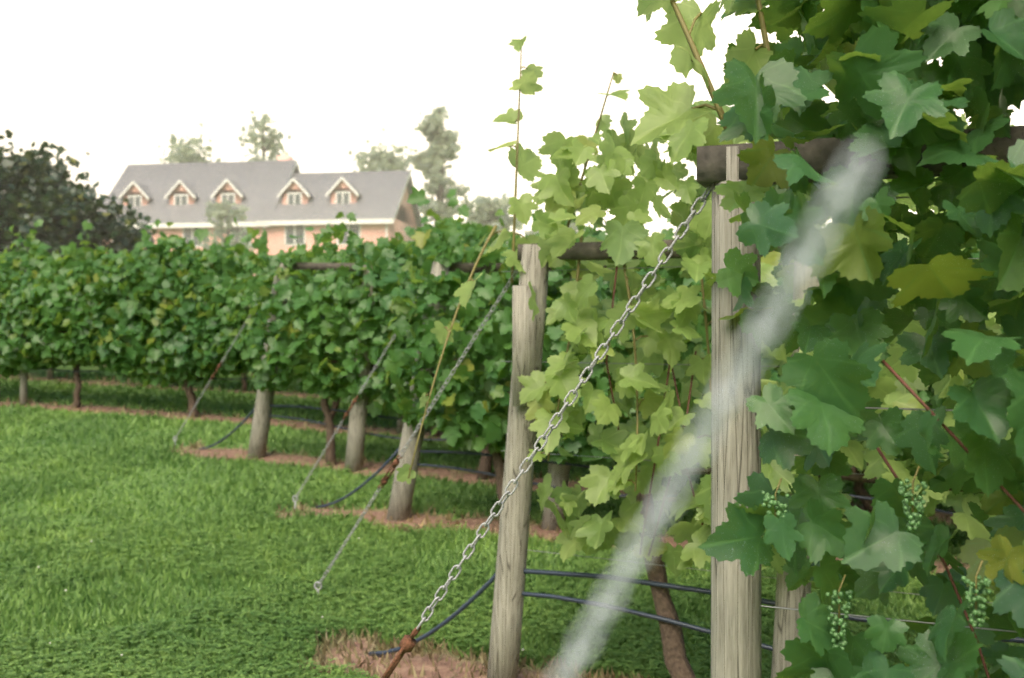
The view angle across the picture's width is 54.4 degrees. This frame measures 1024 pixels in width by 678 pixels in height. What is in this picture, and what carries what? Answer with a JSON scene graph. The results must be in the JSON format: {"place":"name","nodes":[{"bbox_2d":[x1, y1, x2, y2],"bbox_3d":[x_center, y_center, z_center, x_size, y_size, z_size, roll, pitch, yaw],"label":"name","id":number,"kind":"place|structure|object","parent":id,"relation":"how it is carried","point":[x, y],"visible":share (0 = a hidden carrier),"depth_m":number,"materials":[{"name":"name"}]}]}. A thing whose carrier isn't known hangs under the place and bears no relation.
{"place":"outdoors","nodes":[
{"label":"outdoors","id":0,"kind":"place"},
{"bbox_2d":[102,155,416,275],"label":"house walls","id":1,"kind":"structure","parent":0,"point":[404,217],"depth_m":65.25,"materials":[{"name":"beige paint"}]},
{"bbox_2d":[128,193,358,244],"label":"house windows","id":2,"kind":"structure","parent":1,"relation":"in","point":[299,230],"depth_m":64.98,"materials":[{"name":"grey glass"}]},
{"bbox_2d":[98,160,421,227],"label":"house roof","id":3,"kind":"structure","parent":1,"relation":"on","point":[259,186],"depth_m":66.97,"materials":[{"name":"grey"}]},
{"bbox_2d":[99,161,422,246],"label":"house trim","id":4,"kind":"structure","parent":1,"relation":"attached to","point":[285,223],"depth_m":64.87,"materials":[{"name":"white paint"}]},
{"bbox_2d":[0,0,1023,242],"bbox_3d":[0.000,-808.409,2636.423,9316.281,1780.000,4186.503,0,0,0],"label":"sky","id":5,"kind":"structure","parent":0,"point":[114,88],"depth_m":4022.16,"materials":[{"name":"white"}]},
{"bbox_2d":[0,351,1023,677],"bbox_3d":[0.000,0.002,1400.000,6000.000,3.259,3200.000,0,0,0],"label":"ground","id":6,"kind":"structure","parent":0,"point":[418,661],"depth_m":8.31,"materials":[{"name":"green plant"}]},
{"bbox_2d":[0,111,489,258],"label":"tree","id":7,"kind":"object","parent":6,"relation":"on","point":[33,189],"depth_m":43.47,"materials":[{"name":"green plant"}]},
{"bbox_2d":[155,104,584,255],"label":"background trees","id":8,"kind":"object","parent":6,"relation":"on","point":[443,146],"visible":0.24,"depth_m":80.33,"materials":[{"name":"green plant"}]},
{"bbox_2d":[20,146,819,677],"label":"trellis posts","id":9,"kind":"object","parent":6,"relation":"on","point":[736,608],"visible":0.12,"depth_m":4.29,"materials":[{"name":"beige wood"}]},
{"bbox_2d":[173,184,711,630],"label":"anchor chains","id":10,"kind":"object","parent":9,"relation":"attached to","point":[702,198],"visible":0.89,"depth_m":2.19,"materials":[{"name":"grey metal"}]},
{"bbox_2d":[210,362,420,677],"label":"turnbuckles","id":11,"kind":"object","parent":10,"relation":"attached to","point":[407,643],"visible":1,"depth_m":2.28,"materials":[{"name":"metal"}]},
{"bbox_2d":[38,196,1017,632],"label":"trellis wires","id":12,"kind":"object","parent":9,"relation":"attached to","point":[710,464],"visible":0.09,"depth_m":3.76,"materials":[{"name":"black metal"}]},
{"bbox_2d":[36,368,1023,655],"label":"drip hose","id":13,"kind":"object","parent":9,"relation":"attached to","point":[588,602],"visible":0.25,"depth_m":4.57,"materials":[{"name":"black"}]},
{"bbox_2d":[286,125,1023,273],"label":"trellis brace rails","id":14,"kind":"object","parent":9,"relation":"attached to","point":[821,155],"visible":0.3,"depth_m":1.95,"materials":[{"name":"brown wood"}]},
{"bbox_2d":[551,150,872,677],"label":"chain","id":15,"kind":"object","parent":9,"relation":"attached to","point":[727,400],"visible":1,"depth_m":0.23,"materials":[{"name":"grey metal"}]},
{"bbox_2d":[0,186,1003,677],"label":"vine","id":16,"kind":"object","parent":6,"relation":"on","point":[170,306],"depth_m":9.49,"materials":[{"name":"green plant"}]},
{"bbox_2d":[761,478,991,650],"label":"grapes","id":17,"kind":"object","parent":16,"relation":"hanging from","point":[912,524],"visible":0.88,"depth_m":1.57,"materials":[{"name":"green food"}]},
{"bbox_2d":[0,371,1023,677],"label":"lawn","id":18,"kind":"structure","parent":6,"relation":"on","point":[462,631],"depth_m":6.21,"materials":[{"name":"green plant"}]},
{"bbox_2d":[396,0,1023,576],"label":"vine leaves","id":19,"kind":"object","parent":6,"relation":"on","point":[678,122],"visible":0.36,"depth_m":3.95,"materials":[{"name":"green plant"}]},
{"bbox_2d":[698,0,1023,677],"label":"vine leaves","id":20,"kind":"object","parent":6,"relation":"on","point":[900,112],"visible":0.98,"depth_m":1.66,"materials":[{"name":"green plant"}]},
{"bbox_2d":[408,0,982,634],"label":"vine shoots","id":21,"kind":"object","parent":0,"point":[698,58],"visible":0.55,"depth_m":4.04,"materials":[{"name":"green plant"}]},
{"bbox_2d":[605,266,1023,677],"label":"vine stems","id":22,"kind":"object","parent":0,"point":[927,408],"visible":0.58,"depth_m":1.75,"materials":[{"name":"plant"}]}
]}

